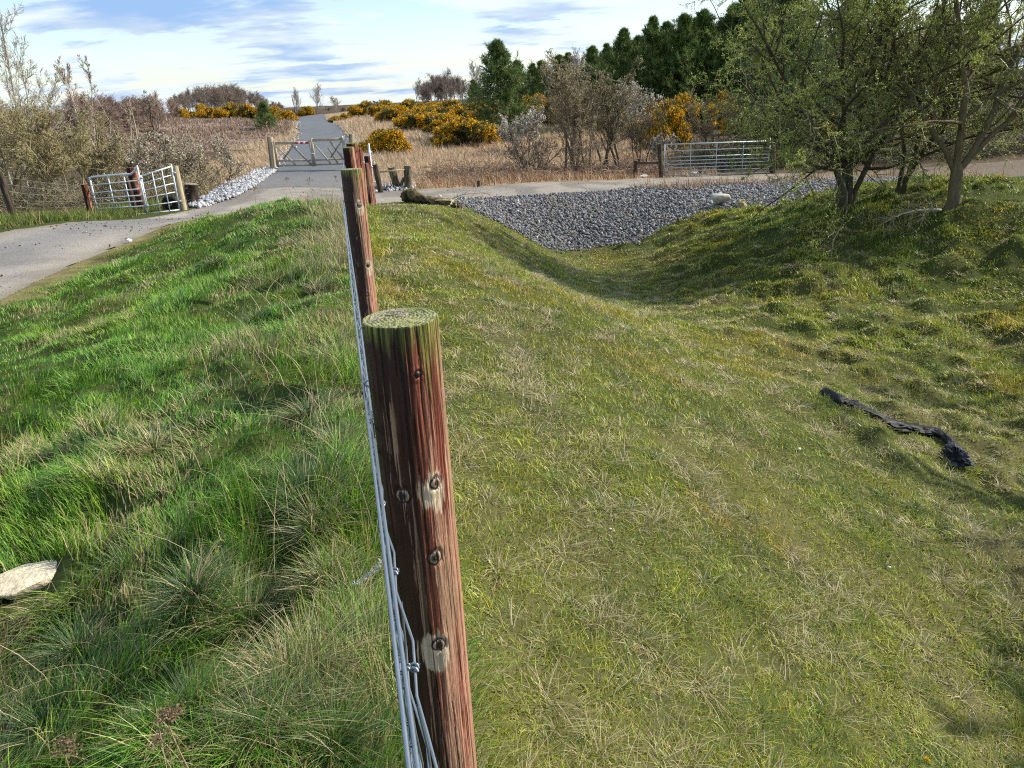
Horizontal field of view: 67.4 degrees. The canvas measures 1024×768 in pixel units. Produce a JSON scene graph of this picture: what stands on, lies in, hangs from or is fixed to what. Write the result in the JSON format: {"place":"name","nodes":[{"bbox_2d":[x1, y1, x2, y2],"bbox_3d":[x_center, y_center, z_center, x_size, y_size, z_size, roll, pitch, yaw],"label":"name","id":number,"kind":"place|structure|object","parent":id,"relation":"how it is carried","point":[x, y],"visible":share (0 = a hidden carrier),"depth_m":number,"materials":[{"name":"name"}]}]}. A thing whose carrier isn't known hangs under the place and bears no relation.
{"place":"outdoors","nodes":[
{"label":"outdoors","id":0,"kind":"place"},
{"bbox_2d":[0,188,554,767],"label":"lush grass","id":1,"kind":"structure","parent":0,"point":[284,706],"depth_m":2.74,"materials":[{"name":"plant"}]},
{"bbox_2d":[0,560,56,598],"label":"stone slab","id":2,"kind":"object","parent":1,"relation":"on","point":[30,578],"depth_m":2.93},
{"bbox_2d":[255,114,348,187],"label":"path","id":3,"kind":"structure","parent":0,"point":[318,126],"depth_m":36.09,"materials":[{"name":"asphalt"}]},
{"bbox_2d":[0,70,1023,767],"bbox_3d":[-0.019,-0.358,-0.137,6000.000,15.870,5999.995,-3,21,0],"label":"ground","id":4,"kind":"structure","parent":0,"point":[1014,264],"depth_m":4.84,"materials":[{"name":"plant"}]},
{"bbox_2d":[0,173,16,214],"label":"fence post","id":5,"kind":"object","parent":4,"relation":"on","point":[5,191],"visible":0.69,"depth_m":18.89,"materials":[{"name":"brown wood"}]},
{"bbox_2d":[0,176,82,214],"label":"sheep netting","id":6,"kind":"object","parent":5,"relation":"attached to","point":[44,195],"visible":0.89,"depth_m":19.47,"materials":[{"name":"metal"}]},
{"bbox_2d":[0,3,46,190],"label":"birch tree","id":7,"kind":"object","parent":4,"relation":"on","point":[11,76],"visible":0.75,"depth_m":25.99,"materials":[{"name":"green plant"}]},
{"bbox_2d":[0,97,78,207],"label":"bare willow","id":8,"kind":"object","parent":4,"relation":"on","point":[5,150],"visible":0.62,"depth_m":23.57,"materials":[{"name":"brown plant"}]},
{"bbox_2d":[3,29,78,185],"bbox_3d":[-18.125,-10.568,29.855,2.529,5.847,2.056,-3,21,0],"label":"birch tree","id":9,"kind":"object","parent":4,"relation":"on","point":[21,64],"visible":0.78,"depth_m":29.40,"materials":[{"name":"beige plant"}]},
{"bbox_2d":[0,96,123,207],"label":"bare willow","id":10,"kind":"object","parent":4,"relation":"on","point":[81,137],"visible":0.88,"depth_m":23.70,"materials":[{"name":"brown plant"}]},
{"bbox_2d":[48,733,83,767],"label":"dry seed head","id":11,"kind":"object","parent":4,"relation":"on","point":[68,743],"visible":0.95,"depth_m":1.51},
{"bbox_2d":[53,55,100,147],"bbox_3d":[-22.351,-14.050,39.631,2.798,5.397,1.589,12,25,35],"label":"birch tree","id":12,"kind":"object","parent":4,"relation":"on","point":[73,106],"visible":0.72,"depth_m":39.15,"materials":[{"name":"beige plant"}]},
{"bbox_2d":[81,184,93,211],"bbox_3d":[-11.088,-4.723,20.123,0.163,0.994,0.153,-3,21,0],"label":"fence post","id":13,"kind":"object","parent":4,"relation":"on","point":[86,195],"visible":0.69,"depth_m":20.01,"materials":[{"name":"brown wood"}]},
{"bbox_2d":[0,89,179,151],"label":"scrub band","id":14,"kind":"object","parent":4,"relation":"on","point":[111,108],"visible":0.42,"depth_m":58.58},
{"bbox_2d":[0,177,208,229],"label":"rough verge","id":15,"kind":"structure","parent":4,"relation":"on","point":[23,218],"depth_m":18.36,"materials":[{"name":"green plant"}]},
{"bbox_2d":[50,136,159,190],"bbox_3d":[-13.982,-7.578,26.521,2.630,2.310,2.743,-3,21,0],"label":"bare willow","id":16,"kind":"object","parent":4,"relation":"on","point":[109,164],"visible":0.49,"depth_m":25.86,"materials":[{"name":"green plant"}]},
{"bbox_2d":[93,84,139,170],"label":"birch tree","id":17,"kind":"object","parent":4,"relation":"on","point":[135,127],"visible":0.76,"depth_m":30.65,"materials":[{"name":"beige plant"}]},
{"bbox_2d":[88,165,148,213],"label":"bridle gate","id":18,"kind":"structure","parent":4,"relation":"on","point":[127,190],"depth_m":20.05,"materials":[{"name":"metal"}]},
{"bbox_2d":[0,155,239,213],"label":"tangled undergrowth","id":19,"kind":"object","parent":4,"relation":"on","point":[201,180],"visible":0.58,"depth_m":23.80,"materials":[{"name":"brown plant"}]},
{"bbox_2d":[126,167,144,212],"bbox_3d":[-10.034,-5.111,20.639,0.347,1.394,0.252,-3,21,0],"label":"gate post","id":20,"kind":"object","parent":4,"relation":"on","point":[135,184],"visible":0.47,"depth_m":20.48,"materials":[{"name":"brown wood"}]},
{"bbox_2d":[97,161,181,204],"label":"bare willow","id":21,"kind":"object","parent":4,"relation":"on","point":[122,185],"visible":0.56,"depth_m":23.38,"materials":[{"name":"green plant"}]},
{"bbox_2d":[131,90,163,162],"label":"bare tree","id":22,"kind":"object","parent":4,"relation":"on","point":[145,104],"visible":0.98,"depth_m":36.55,"materials":[{"name":"brown plant"}]},
{"bbox_2d":[6,116,294,156],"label":"heather moor","id":23,"kind":"structure","parent":4,"relation":"on","point":[236,122],"depth_m":60.04,"materials":[{"name":"beige plant"}]},
{"bbox_2d":[110,128,193,180],"bbox_3d":[-12.833,-7.744,26.909,2.694,2.165,4.549,-3,21,0],"label":"blackthorn","id":24,"kind":"object","parent":4,"relation":"on","point":[151,156],"visible":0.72,"depth_m":26.87,"materials":[{"name":"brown plant"}]},
{"bbox_2d":[147,727,174,767],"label":"dry seed head","id":25,"kind":"object","parent":4,"relation":"on","point":[158,737],"visible":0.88,"depth_m":1.43},
{"bbox_2d":[152,701,188,767],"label":"dry seed head","id":26,"kind":"object","parent":4,"relation":"on","point":[170,718],"visible":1,"depth_m":1.36},
{"bbox_2d":[172,166,186,209],"bbox_3d":[-8.963,-5.184,20.739,0.200,1.367,0.182,-3,21,0],"label":"gate post","id":27,"kind":"object","parent":4,"relation":"on","point":[180,191],"visible":0.86,"depth_m":20.65,"materials":[{"name":"brown wood"}]},
{"bbox_2d":[140,164,181,212],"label":"bridle gate","id":28,"kind":"structure","parent":27,"relation":"attached to","point":[166,193],"depth_m":20.42,"materials":[{"name":"metal"}]},
{"bbox_2d":[184,183,198,204],"bbox_3d":[-9.094,-5.230,21.787,0.537,0.937,0.382,-3,21,0],"label":"tree stump post","id":29,"kind":"object","parent":4,"relation":"on","point":[192,190],"visible":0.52,"depth_m":21.59,"materials":[{"name":"brown wood"}]},
{"bbox_2d":[194,103,215,118],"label":"gorse bush","id":30,"kind":"object","parent":4,"relation":"on","point":[203,111],"visible":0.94,"depth_m":87.38,"materials":[{"name":"yellow plant"}]},
{"bbox_2d":[160,133,250,180],"bbox_3d":[-11.440,-8.160,28.155,2.906,1.910,3.300,-17,24,-32],"label":"blackthorn","id":31,"kind":"object","parent":4,"relation":"on","point":[225,153],"visible":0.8,"depth_m":27.78,"materials":[{"name":"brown plant"}]},
{"bbox_2d":[213,101,238,118],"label":"gorse bush","id":32,"kind":"object","parent":4,"relation":"on","point":[227,109],"visible":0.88,"depth_m":88.95,"materials":[{"name":"yellow plant"}]},
{"bbox_2d":[188,166,277,208],"bbox_3d":[-9.581,-7.351,27.770,1.329,0.332,14.504,-6,21,-8],"label":"stone edging","id":33,"kind":"object","parent":4,"relation":"on","point":[227,191],"visible":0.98,"depth_m":24.74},
{"bbox_2d":[233,102,257,118],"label":"gorse bush","id":34,"kind":"object","parent":4,"relation":"on","point":[244,110],"visible":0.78,"depth_m":88.42,"materials":[{"name":"yellow plant"}]},
{"bbox_2d":[245,100,280,129],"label":"young pine","id":35,"kind":"object","parent":4,"relation":"on","point":[263,109],"visible":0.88,"depth_m":61.71,"materials":[{"name":"green plant"}]},
{"bbox_2d":[267,137,275,167],"bbox_3d":[-10.251,-9.751,32.781,0.324,1.544,0.253,-3,21,0],"label":"gate post","id":36,"kind":"object","parent":4,"relation":"on","point":[272,161],"visible":0.87,"depth_m":32.65,"materials":[{"name":"brown wood"}]},
{"bbox_2d":[273,140,313,166],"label":"timber gate","id":37,"kind":"structure","parent":36,"relation":"attached to","point":[290,149],"depth_m":32.56,"materials":[{"name":"grey wood"}]},
{"bbox_2d":[310,136,344,165],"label":"timber gate","id":38,"kind":"structure","parent":37,"relation":"attached to","point":[331,143],"depth_m":32.34,"materials":[{"name":"grey wood"}]},
{"bbox_2d":[166,81,390,114],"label":"hill wood","id":39,"kind":"object","parent":4,"relation":"on","point":[216,97],"visible":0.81,"depth_m":170.79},
{"bbox_2d":[262,119,415,190],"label":"edge stones","id":40,"kind":"object","parent":4,"relation":"on","point":[391,188],"visible":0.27,"depth_m":34.68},
{"bbox_2d":[343,147,356,168],"bbox_3d":[-1.447,-1.549,7.188,0.113,1.281,0.105,-3,21,0],"label":"fence post","id":41,"kind":"object","parent":4,"relation":"on","point":[349,157],"visible":0.2,"depth_m":6.96,"materials":[{"name":"brown wood"}]},
{"bbox_2d":[341,168,377,395],"bbox_3d":[-0.754,-0.430,3.990,0.105,1.330,0.106,-3,21,0],"label":"fence post","id":42,"kind":"object","parent":4,"relation":"on","point":[356,211],"visible":0.58,"depth_m":3.84,"materials":[{"name":"brown wood"}]},
{"bbox_2d":[341,164,437,767],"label":"wire fence","id":43,"kind":"object","parent":42,"relation":"attached to","point":[403,667],"visible":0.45,"depth_m":0.77,"materials":[{"name":"metal"}]},
{"bbox_2d":[346,100,372,117],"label":"gorse bush","id":44,"kind":"object","parent":4,"relation":"on","point":[360,108],"visible":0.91,"depth_m":97.48,"materials":[{"name":"yellow plant"}]},
{"bbox_2d":[364,163,373,203],"bbox_3d":[-3.155,-4.238,17.043,0.143,1.282,0.123,-3,21,0],"label":"fence post","id":45,"kind":"object","parent":4,"relation":"on","point":[369,187],"visible":0.62,"depth_m":16.93,"materials":[{"name":"brown wood"}]},
{"bbox_2d":[367,99,392,116],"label":"gorse bush","id":46,"kind":"object","parent":4,"relation":"on","point":[381,105],"visible":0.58,"depth_m":91.49,"materials":[{"name":"yellow plant"}]},
{"bbox_2d":[358,126,411,154],"bbox_3d":[-6.720,-12.362,39.594,3.320,1.798,2.357,-3,21,0],"label":"gorse bush","id":47,"kind":"object","parent":4,"relation":"on","point":[391,139],"visible":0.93,"depth_m":39.03,"materials":[{"name":"yellow plant"}]},
{"bbox_2d":[373,107,407,121],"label":"gorse bush","id":48,"kind":"object","parent":4,"relation":"on","point":[388,113],"visible":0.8,"depth_m":67.22,"materials":[{"name":"yellow plant"}]},
{"bbox_2d":[388,98,416,111],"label":"gorse bush","id":49,"kind":"object","parent":4,"relation":"on","point":[406,104],"visible":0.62,"depth_m":85.35,"materials":[{"name":"yellow plant"}]},
{"bbox_2d":[400,188,422,202],"bbox_3d":[-2.720,-5.206,21.214,0.690,0.432,0.422,11,25,33],"label":"rotten log","id":50,"kind":"object","parent":4,"relation":"on","point":[408,194],"visible":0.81,"depth_m":21.15,"materials":[{"name":"brown wood"}]},
{"bbox_2d":[392,106,445,130],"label":"gorse bush","id":51,"kind":"object","parent":4,"relation":"on","point":[418,117],"visible":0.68,"depth_m":56.12,"materials":[{"name":"yellow plant"}]},
{"bbox_2d":[362,307,476,767],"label":"fence post","id":52,"kind":"object","parent":4,"relation":"on","point":[404,363],"visible":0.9,"depth_m":1.12,"materials":[{"name":"brown wood"}]},
{"bbox_2d":[415,194,453,206],"bbox_3d":[-2.118,-4.959,20.804,1.086,0.385,0.346,5,22,21],"label":"rotten log","id":53,"kind":"object","parent":4,"relation":"on","point":[423,199],"visible":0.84,"depth_m":20.70,"materials":[{"name":"brown wood"}]},
{"bbox_2d":[421,112,459,133],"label":"gorse bush","id":54,"kind":"object","parent":4,"relation":"on","point":[435,121],"visible":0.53,"depth_m":51.38,"materials":[{"name":"yellow plant"}]},
{"bbox_2d":[440,65,458,98],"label":"bare tree","id":55,"kind":"object","parent":4,"relation":"on","point":[445,80],"visible":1,"depth_m":133.72,"materials":[{"name":"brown plant"}]},
{"bbox_2d":[428,114,501,146],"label":"gorse bush","id":56,"kind":"object","parent":4,"relation":"on","point":[454,131],"visible":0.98,"depth_m":42.84,"materials":[{"name":"yellow plant"}]},
{"bbox_2d":[457,37,557,140],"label":"pine tree","id":57,"kind":"object","parent":4,"relation":"on","point":[501,71],"visible":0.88,"depth_m":46.02,"materials":[{"name":"green plant"}]},
{"bbox_2d":[495,60,534,103],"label":"conifer","id":58,"kind":"object","parent":4,"relation":"on","point":[525,74],"visible":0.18,"depth_m":83.03,"materials":[{"name":"green plant"}]},
{"bbox_2d":[495,105,546,153],"bbox_3d":[0.498,-13.076,39.997,2.736,2.662,3.162,-3,21,0],"label":"blackthorn","id":59,"kind":"object","parent":4,"relation":"on","point":[524,125],"visible":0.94,"depth_m":39.33,"materials":[{"name":"white plant"}]},
{"bbox_2d":[513,60,554,104],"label":"conifer","id":60,"kind":"object","parent":4,"relation":"on","point":[539,63],"visible":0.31,"depth_m":81.40,"materials":[{"name":"green plant"}]},
{"bbox_2d":[524,54,567,100],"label":"conifer","id":61,"kind":"object","parent":4,"relation":"on","point":[557,57],"visible":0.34,"depth_m":79.50,"materials":[{"name":"green plant"}]},
{"bbox_2d":[533,96,564,125],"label":"gorse bush","id":62,"kind":"object","parent":4,"relation":"on","point":[546,105],"visible":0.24,"depth_m":58.16,"materials":[{"name":"green plant"}]},
{"bbox_2d":[498,128,602,172],"bbox_3d":[1.464,-9.183,30.527,4.132,2.041,3.857,-3,21,0],"label":"bare willow","id":63,"kind":"object","parent":4,"relation":"on","point":[542,151],"visible":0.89,"depth_m":29.81,"materials":[{"name":"brown plant"}]},
{"bbox_2d":[401,143,700,182],"bbox_3d":[1.562,-8.589,30.683,13.951,2.464,5.688,-14,23,-26],"label":"bramble thicket","id":64,"kind":"object","parent":4,"relation":"on","point":[628,168],"visible":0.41,"depth_m":29.26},
{"bbox_2d":[530,52,578,106],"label":"conifer","id":65,"kind":"object","parent":4,"relation":"on","point":[566,58],"visible":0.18,"depth_m":77.55,"materials":[{"name":"green plant"}]},
{"bbox_2d":[534,48,607,173],"bbox_3d":[2.432,-10.553,30.159,3.184,4.956,3.562,-3,21,0],"label":"bare willow","id":66,"kind":"object","parent":4,"relation":"on","point":[576,103],"visible":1,"depth_m":29.71,"materials":[{"name":"twig"},{"name":"bark"}]},
{"bbox_2d":[566,44,614,117],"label":"conifer","id":67,"kind":"object","parent":4,"relation":"on","point":[591,56],"visible":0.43,"depth_m":59.04,"materials":[{"name":"green plant"}]},
{"bbox_2d":[557,55,646,169],"bbox_3d":[3.820,-10.855,31.494,3.401,4.682,2.651,6,22,22],"label":"bare willow","id":68,"kind":"object","parent":4,"relation":"on","point":[601,122],"visible":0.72,"depth_m":31.16,"materials":[{"name":"twig"},{"name":"bark"}]},
{"bbox_2d":[576,26,656,121],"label":"conifer","id":69,"kind":"object","parent":4,"relation":"on","point":[621,40],"visible":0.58,"depth_m":55.02,"materials":[{"name":"green plant"}]},
{"bbox_2d":[615,79,663,142],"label":"blackthorn","id":70,"kind":"object","parent":4,"relation":"on","point":[647,99],"visible":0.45,"depth_m":43.13,"materials":[{"name":"plant"}]},
{"bbox_2d":[614,96,675,165],"bbox_3d":[5.483,-10.584,32.581,2.542,3.282,2.586,-3,21,0],"label":"bare willow","id":71,"kind":"object","parent":4,"relation":"on","point":[640,133],"visible":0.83,"depth_m":32.16,"materials":[{"name":"brown plant"}]},
{"bbox_2d":[593,13,704,110],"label":"conifer","id":72,"kind":"object","parent":4,"relation":"on","point":[652,33],"visible":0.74,"depth_m":52.96,"materials":[{"name":"green plant"}]},
{"bbox_2d":[641,97,672,130],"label":"gorse bush","id":73,"kind":"object","parent":4,"relation":"on","point":[669,101],"visible":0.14,"depth_m":49.00,"materials":[{"name":"yellow plant"}]},
{"bbox_2d":[643,133,680,158],"bbox_3d":[7.377,-11.381,36.957,2.464,1.514,1.337,-19,26,-36],"label":"blackthorn","id":74,"kind":"object","parent":4,"relation":"on","point":[661,141],"visible":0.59,"depth_m":36.73,"materials":[{"name":"grey plant"}]},
{"bbox_2d":[638,104,692,147],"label":"gorse bush","id":75,"kind":"object","parent":4,"relation":"on","point":[675,122],"visible":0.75,"depth_m":40.71,"materials":[{"name":"yellow plant"}]},
{"bbox_2d":[636,19,707,101],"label":"conifer","id":76,"kind":"object","parent":4,"relation":"on","point":[667,24],"visible":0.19,"depth_m":54.29,"materials":[{"name":"green plant"}]},
{"bbox_2d":[454,176,911,256],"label":"gravel bank","id":77,"kind":"structure","parent":4,"relation":"on","point":[704,201],"depth_m":21.91,"materials":[{"name":"gravel"}]},
{"bbox_2d":[453,165,898,244],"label":"dead stalks","id":78,"kind":"object","parent":77,"relation":"on","point":[653,204],"visible":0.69,"depth_m":22.50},
{"bbox_2d":[637,12,735,102],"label":"conifer","id":79,"kind":"object","parent":4,"relation":"on","point":[682,37],"visible":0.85,"depth_m":51.96,"materials":[{"name":"green plant"}]},
{"bbox_2d":[668,90,718,132],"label":"gorse bush","id":80,"kind":"object","parent":4,"relation":"on","point":[684,99],"visible":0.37,"depth_m":47.10,"materials":[{"name":"yellow plant"}]},
{"bbox_2d":[660,8,748,101],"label":"conifer","id":81,"kind":"object","parent":4,"relation":"on","point":[705,17],"visible":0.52,"depth_m":52.71,"materials":[{"name":"green plant"}]},
{"bbox_2d":[681,1,748,100],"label":"conifer","id":82,"kind":"object","parent":4,"relation":"on","point":[723,28],"visible":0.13,"depth_m":54.54,"materials":[{"name":"green plant"}]},
{"bbox_2d":[682,83,755,154],"bbox_3d":[9.242,-11.769,34.768,2.069,3.571,3.602,-15,24,-29],"label":"bare willow","id":83,"kind":"object","parent":4,"relation":"on","point":[698,125],"visible":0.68,"depth_m":34.61,"materials":[{"name":"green plant"}]},
{"bbox_2d":[415,70,1023,102],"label":"skyline wood","id":84,"kind":"object","parent":4,"relation":"on","point":[440,95],"visible":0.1,"depth_m":143.53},
{"bbox_2d":[709,88,735,128],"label":"gorse bush","id":85,"kind":"object","parent":4,"relation":"on","point":[720,97],"visible":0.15,"depth_m":50.56,"materials":[{"name":"green plant"}]},
{"bbox_2d":[696,0,805,109],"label":"conifer","id":86,"kind":"object","parent":4,"relation":"on","point":[735,18],"visible":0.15,"depth_m":53.35,"materials":[{"name":"green plant"}]},
{"bbox_2d":[725,62,813,151],"bbox_3d":[11.909,-13.292,36.639,3.247,4.808,3.874,-18,26,-35],"label":"bush","id":87,"kind":"object","parent":4,"relation":"on","point":[754,91],"visible":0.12,"depth_m":36.47,"materials":[{"name":"green plant"}]},
{"bbox_2d":[769,142,775,173],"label":"gate post","id":88,"kind":"object","parent":4,"relation":"on","point":[773,167],"visible":0.45,"depth_m":30.59,"materials":[{"name":"brown wood"}]},
{"bbox_2d":[663,138,770,175],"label":"field gate","id":89,"kind":"structure","parent":88,"relation":"attached to","point":[716,159],"depth_m":30.22,"materials":[{"name":"metal"}]},
{"bbox_2d":[720,4,832,121],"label":"conifer","id":90,"kind":"object","parent":4,"relation":"on","point":[759,46],"visible":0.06,"depth_m":52.28,"materials":[{"name":"green plant"}]},
{"bbox_2d":[725,0,861,160],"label":"holly tree","id":91,"kind":"object","parent":4,"relation":"on","point":[792,46],"visible":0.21,"depth_m":32.90,"materials":[{"name":"green plant"}]},
{"bbox_2d":[662,110,1023,172],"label":"hedge undergrowth","id":92,"kind":"object","parent":4,"relation":"on","point":[875,159],"visible":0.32,"depth_m":33.03,"materials":[{"name":"brown plant"}]},
{"bbox_2d":[679,0,1023,273],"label":"hawthorn tree","id":93,"kind":"object","parent":4,"relation":"on","point":[846,193],"visible":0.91,"depth_m":14.28,"materials":[{"name":"green plant"}]},
{"bbox_2d":[741,0,1023,210],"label":"hawthorn tree","id":94,"kind":"object","parent":4,"relation":"on","point":[957,166],"visible":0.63,"depth_m":14.31,"materials":[{"name":"green plant"}]},
{"bbox_2d":[746,0,1023,194],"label":"hawthorn tree","id":95,"kind":"object","parent":4,"relation":"on","point":[900,189],"visible":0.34,"depth_m":15.06,"materials":[{"name":"green plant"}]},
{"bbox_2d":[849,191,941,240],"bbox_3d":[7.358,-3.178,14.479,1.693,0.961,0.935,-3,21,0],"label":"fallen branch","id":96,"kind":"object","parent":4,"relation":"on","point":[916,210],"visible":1,"depth_m":14.40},
{"bbox_2d":[819,387,974,467],"bbox_3d":[3.672,0.325,7.142,0.767,0.464,1.378,-21,27,-39],"label":"black sheeting","id":97,"kind":"object","parent":4,"relation":"on","point":[952,450],"visible":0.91,"depth_m":7.17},
{"bbox_2d":[919,0,1006,141],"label":"bare tree","id":98,"kind":"object","parent":4,"relation":"on","point":[973,5],"visible":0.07,"depth_m":37.06,"materials":[{"name":"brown plant"}]},
{"bbox_2d":[940,91,1011,145],"bbox_3d":[21.352,-12.079,35.494,2.739,2.679,3.083,12,26,35],"label":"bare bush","id":99,"kind":"object","parent":4,"relation":"on","point":[984,115],"visible":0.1,"depth_m":35.04,"materials":[{"name":"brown plant"}]},
{"bbox_2d":[947,0,1019,114],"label":"conifer","id":100,"kind":"object","parent":4,"relation":"on","point":[973,105],"visible":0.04,"depth_m":55.15,"materials":[{"name":"green plant"}]},
{"bbox_2d":[971,0,1023,134],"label":"bare tree","id":101,"kind":"object","parent":4,"relation":"on","point":[1022,60],"visible":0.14,"depth_m":39.16,"materials":[{"name":"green plant"}]},
{"bbox_2d":[993,83,1023,142],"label":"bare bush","id":102,"kind":"object","parent":4,"relation":"on","point":[1016,99],"visible":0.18,"depth_m":36.35,"materials":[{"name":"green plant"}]},
{"bbox_2d":[0,160,1023,299],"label":"track","id":103,"kind":"structure","parent":0,"point":[25,264],"depth_m":16.83,"materials":[{"name":"asphalt"}]},
{"bbox_2d":[0,173,781,286],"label":"loose chippings","id":104,"kind":"object","parent":103,"relation":"on","point":[194,218],"visible":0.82,"depth_m":16.25,"materials":[{"name":"gravel"}]},
{"bbox_2d":[0,0,1023,113],"label":"sky","id":105,"kind":"structure","parent":0,"point":[357,51],"materials":[{"name":"blue"}]},
{"bbox_2d":[56,104,1008,207],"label":"straw grass","id":106,"kind":"structure","parent":0,"point":[367,120],"depth_m":35.40,"materials":[{"name":"plant"}]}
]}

